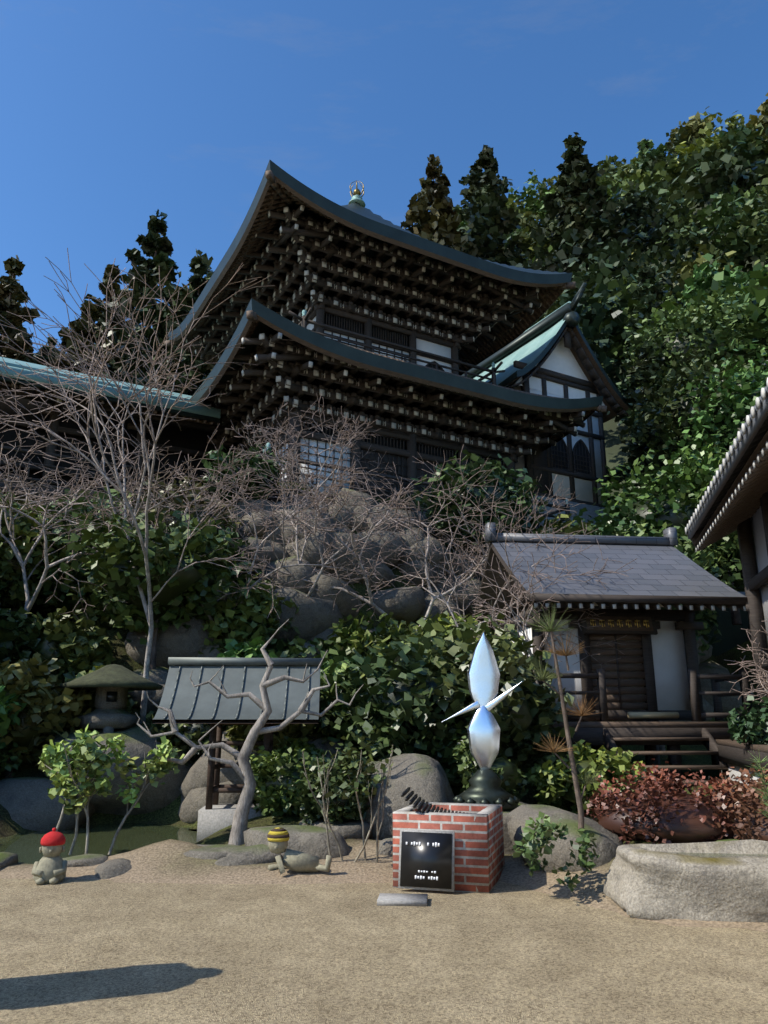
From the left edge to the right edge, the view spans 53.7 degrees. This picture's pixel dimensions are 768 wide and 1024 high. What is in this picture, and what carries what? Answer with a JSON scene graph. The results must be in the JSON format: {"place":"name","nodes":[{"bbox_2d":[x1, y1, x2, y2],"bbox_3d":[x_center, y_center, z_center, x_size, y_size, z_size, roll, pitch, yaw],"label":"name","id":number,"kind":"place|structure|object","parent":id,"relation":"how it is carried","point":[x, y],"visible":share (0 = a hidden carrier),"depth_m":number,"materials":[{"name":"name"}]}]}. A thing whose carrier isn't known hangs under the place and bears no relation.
{"place":"outdoors","nodes":[
{"label":"outdoors","id":0,"kind":"place"},
{"bbox_2d":[0,823,196,863],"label":"ground","id":1,"kind":"structure","parent":0,"point":[24,847],"depth_m":9.96,"materials":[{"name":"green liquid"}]},
{"bbox_2d":[0,878,767,1023],"bbox_3d":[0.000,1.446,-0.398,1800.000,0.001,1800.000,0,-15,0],"label":"gravel ground","id":2,"kind":"structure","parent":0,"point":[79,951],"depth_m":4.95,"materials":[{"name":"beige gravel"}]},
{"bbox_2d":[31,841,332,884],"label":"stone statues","id":3,"kind":"object","parent":2,"relation":"on","point":[50,867],"visible":0.93,"depth_m":7.44,"materials":[{"name":"stone"}]},
{"bbox_2d":[40,827,65,845],"bbox_3d":[-3.247,3.184,7.463,0.222,0.155,0.222,0,-15,0],"label":"red knit hat","id":4,"kind":"object","parent":3,"relation":"on","point":[53,837],"visible":1,"depth_m":7.39,"materials":[{"name":"red fabric"}]},
{"bbox_2d":[267,827,289,841],"bbox_3d":[-1.060,3.235,7.632,0.229,0.120,0.229,0,-15,0],"label":"striped knit hat","id":5,"kind":"object","parent":3,"relation":"on","point":[278,833],"visible":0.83,"depth_m":7.55,"materials":[{"name":"yellow fabric"}]},
{"bbox_2d":[267,828,289,838],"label":"knit hat stripes","id":6,"kind":"object","parent":3,"relation":"on","point":[277,836],"visible":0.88,"depth_m":7.56,"materials":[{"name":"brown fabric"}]},
{"bbox_2d":[196,803,454,891],"bbox_3d":[-1.032,3.679,8.628,1.203,0.549,4.832,9,-18,-29],"label":"garden stonework","id":7,"kind":"object","parent":2,"relation":"on","point":[215,818],"visible":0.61,"depth_m":9.76,"materials":[{"name":"stone"}]},
{"bbox_2d":[152,695,319,809],"bbox_3d":[-1.950,3.073,10.460,2.213,1.930,1.842,0,-15,0],"label":"well house timber","id":8,"kind":"object","parent":7,"relation":"on","point":[214,788],"visible":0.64,"depth_m":10.01,"materials":[{"name":"brown wood"}]},
{"bbox_2d":[153,657,321,718],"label":"signboard roof","id":9,"kind":"structure","parent":8,"relation":"on","point":[182,697],"depth_m":10.36,"materials":[{"name":"grey metal"}]},
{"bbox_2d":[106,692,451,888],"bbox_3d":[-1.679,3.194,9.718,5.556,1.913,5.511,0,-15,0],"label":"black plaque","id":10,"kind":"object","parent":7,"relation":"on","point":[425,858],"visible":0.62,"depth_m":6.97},
{"bbox_2d":[406,842,439,879],"bbox_3d":[0.358,3.201,6.975,0.310,0.312,0.141,0,-15,0],"label":"plaque lettering","id":11,"kind":"object","parent":10,"relation":"attached to","point":[416,876],"visible":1,"depth_m":6.94},
{"bbox_2d":[0,661,767,891],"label":"shrub foliage","id":12,"kind":"object","parent":2,"relation":"on","point":[627,779],"visible":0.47,"depth_m":8.89,"materials":[{"name":"green plant"}]},
{"bbox_2d":[377,893,427,906],"bbox_3d":[0.162,3.332,6.524,0.420,0.040,0.280,-1,-15,5],"label":"stone slab","id":13,"kind":"object","parent":2,"relation":"on","point":[390,899],"depth_m":6.44,"materials":[{"name":"stone"}]},
{"bbox_2d":[393,802,504,893],"bbox_3d":[0.660,3.284,7.518,0.900,0.660,1.000,-5,-16,16],"label":"brick pedestal","id":14,"kind":"object","parent":2,"relation":"on","point":[479,853],"visible":0.62,"depth_m":7.10,"materials":[{"name":"red brick"}]},
{"bbox_2d":[401,787,475,813],"bbox_3d":[0.614,2.923,7.550,0.904,0.296,0.767,0,-15,0],"label":"coil","id":15,"kind":"object","parent":14,"relation":"on","point":[413,799],"visible":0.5,"depth_m":7.54,"materials":[{"name":"grey metal"}]},
{"bbox_2d":[453,769,519,810],"bbox_3d":[1.200,3.256,8.957,0.768,0.440,0.763,0,-15,0],"label":"sculpture base","id":16,"kind":"object","parent":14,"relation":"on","point":[485,787],"visible":0.88,"depth_m":8.79,"materials":[{"name":"black metal"}]},
{"bbox_2d":[442,633,521,768],"bbox_3d":[1.180,2.282,9.187,0.969,1.640,0.217,0,-15,0],"label":"steel crane sculpture","id":17,"kind":"object","parent":16,"relation":"on","point":[483,728],"visible":1,"depth_m":9.18,"materials":[{"name":"silver metal"}]},
{"bbox_2d":[473,542,752,778],"bbox_3d":[4.499,2.931,14.720,5.001,5.134,6.299,0,-15,0],"label":"shrine","id":18,"kind":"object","parent":2,"relation":"on","point":[597,738],"depth_m":14.04,"materials":[{"name":"brown wood"}]},
{"bbox_2d":[485,522,745,596],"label":"shrine roof","id":19,"kind":"structure","parent":18,"relation":"attached to","point":[662,566],"depth_m":14.83,"materials":[{"name":"grey tile"}]},
{"bbox_2d":[590,619,648,627],"bbox_3d":[4.366,2.065,14.066,1.135,0.149,0.154,0,-15,0],"label":"carved sign","id":20,"kind":"object","parent":18,"relation":"attached to","point":[635,621],"visible":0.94,"depth_m":14.06,"materials":[{"name":"gold metal"}]},
{"bbox_2d":[534,602,745,610],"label":"rafter ends","id":21,"kind":"object","parent":18,"relation":"attached to","point":[702,606],"visible":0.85,"depth_m":13.26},
{"bbox_2d":[551,616,737,784],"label":"shrine boards","id":22,"kind":"object","parent":18,"relation":"attached to","point":[632,656],"visible":0.69,"depth_m":14.00,"materials":[{"name":"brown wood"}]},
{"bbox_2d":[627,712,678,717],"bbox_3d":[4.707,3.553,13.275,0.900,0.110,0.110,2,-15,-6],"label":"box","id":23,"kind":"object","parent":18,"relation":"attached to","point":[652,714],"visible":1,"depth_m":13.23,"materials":[{"name":"green"}]},
{"bbox_2d":[603,839,767,921],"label":"stone trough","id":24,"kind":"object","parent":2,"relation":"on","point":[652,881],"visible":0.89,"depth_m":5.95,"materials":[{"name":"stone"}]},
{"bbox_2d":[669,852,767,856],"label":"basin water","id":25,"kind":"structure","parent":24,"relation":"in","point":[713,854],"depth_m":6.49,"materials":[{"name":"grey liquid"}]},
{"bbox_2d":[692,431,767,752],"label":"hall boards","id":26,"kind":"object","parent":2,"relation":"on","point":[745,504],"visible":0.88,"depth_m":11.53,"materials":[{"name":"brown wood"}]},
{"bbox_2d":[0,482,767,932],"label":"garden terrain","id":27,"kind":"structure","parent":0,"point":[164,862],"depth_m":7.92,"materials":[{"name":"beige sand"}]},
{"bbox_2d":[0,205,628,533],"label":"temple","id":28,"kind":"structure","parent":27,"relation":"on","point":[539,463],"depth_m":25.03,"materials":[{"name":"brown wood"}]},
{"bbox_2d":[0,195,570,504],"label":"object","id":29,"kind":"object","parent":28,"relation":"attached to","point":[529,352],"visible":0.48,"depth_m":23.98,"materials":[{"name":"metal"}]},
{"bbox_2d":[0,313,589,494],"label":"temple interior","id":30,"kind":"object","parent":28,"relation":"in","point":[187,438],"visible":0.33,"depth_m":24.36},
{"bbox_2d":[0,160,629,449],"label":"temple roof","id":31,"kind":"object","parent":28,"relation":"on","point":[356,213],"visible":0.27,"depth_m":24.60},
{"bbox_2d":[350,181,363,196],"bbox_3d":[-1.100,-13.156,30.903,0.594,0.772,0.676,0,-15,0],"label":"roof finial","id":32,"kind":"object","parent":31,"relation":"on","point":[356,192],"visible":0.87,"depth_m":30.75,"materials":[{"name":"gold metal"}]},
{"bbox_2d":[0,170,629,530],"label":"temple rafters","id":33,"kind":"object","parent":28,"relation":"attached to","point":[278,195],"visible":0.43,"depth_m":24.57,"materials":[{"name":"brown wood"}]},
{"bbox_2d":[57,205,585,457],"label":"roof brackets","id":34,"kind":"object","parent":28,"relation":"attached to","point":[325,357],"visible":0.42,"depth_m":24.56,"materials":[{"name":"brown wood"}]},
{"bbox_2d":[0,488,753,878],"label":"garden rocks","id":35,"kind":"object","parent":27,"relation":"on","point":[26,802],"visible":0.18,"depth_m":11.71,"materials":[{"name":"grey stone"}]},
{"bbox_2d":[77,687,141,732],"bbox_3d":[-4.465,3.567,12.242,0.970,1.471,0.985,0,-15,0],"label":"stone lantern","id":36,"kind":"object","parent":35,"relation":"on","point":[107,717],"visible":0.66,"depth_m":12.13,"materials":[{"name":"grey stone"}]},
{"bbox_2d":[60,664,162,690],"bbox_3d":[-4.450,2.704,12.480,1.538,0.400,1.599,0,-15,0],"label":"stone lantern roof","id":37,"kind":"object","parent":36,"relation":"on","point":[113,675],"visible":0.91,"depth_m":12.06,"materials":[{"name":"grey stone"}]},
{"bbox_2d":[0,174,767,862],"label":"tree branches","id":38,"kind":"object","parent":27,"relation":"on","point":[244,772],"visible":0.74,"depth_m":14.19,"materials":[{"name":"grey plant"}]},
{"bbox_2d":[0,264,767,793],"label":"shrubs","id":39,"kind":"object","parent":38,"relation":"on","point":[442,648],"visible":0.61,"depth_m":14.97,"materials":[{"name":"green plant"}]},
{"bbox_2d":[520,605,767,817],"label":"pine needles","id":40,"kind":"object","parent":38,"relation":"on","point":[545,676],"visible":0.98,"depth_m":7.70,"materials":[{"name":"green plant"}]},
{"bbox_2d":[0,329,767,842],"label":"shrub","id":41,"kind":"object","parent":27,"relation":"on","point":[692,829],"visible":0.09,"depth_m":11.33,"materials":[{"name":"green plant"}]},
{"bbox_2d":[0,0,767,354],"label":"sky","id":42,"kind":"structure","parent":0,"point":[114,114],"materials":[{"name":"blue"}]},
{"bbox_2d":[603,168,767,655],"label":"hill terrain","id":43,"kind":"structure","parent":0,"point":[731,636],"depth_m":38.07,"materials":[{"name":"green plant"}]},
{"bbox_2d":[0,93,767,513],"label":"forest foliage","id":44,"kind":"object","parent":43,"relation":"on","point":[600,227],"visible":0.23,"depth_m":55.77,"materials":[{"name":"green plant"}]},
{"bbox_2d":[525,495,609,528],"bbox_3d":[0.771,2.215,28.001,16.280,5.000,15.106,0,-15,0],"label":"temple stone base","id":45,"kind":"object","parent":43,"relation":"on","point":[591,509],"depth_m":27.95,"materials":[{"name":"grey stone"}]},
{"bbox_2d":[687,491,767,783],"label":"hall","id":46,"kind":"structure","parent":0,"point":[754,581],"depth_m":13.14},
{"bbox_2d":[686,386,767,538],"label":"roof tiles","id":47,"kind":"object","parent":46,"relation":"on","point":[753,435],"visible":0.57,"depth_m":10.61,"materials":[{"name":"grey tile"}]},
{"bbox_2d":[685,378,767,551],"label":"roof tile ends","id":48,"kind":"object","parent":47,"relation":"attached to","point":[758,404],"visible":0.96,"depth_m":10.46,"materials":[{"name":"white ceramic"}]}
]}

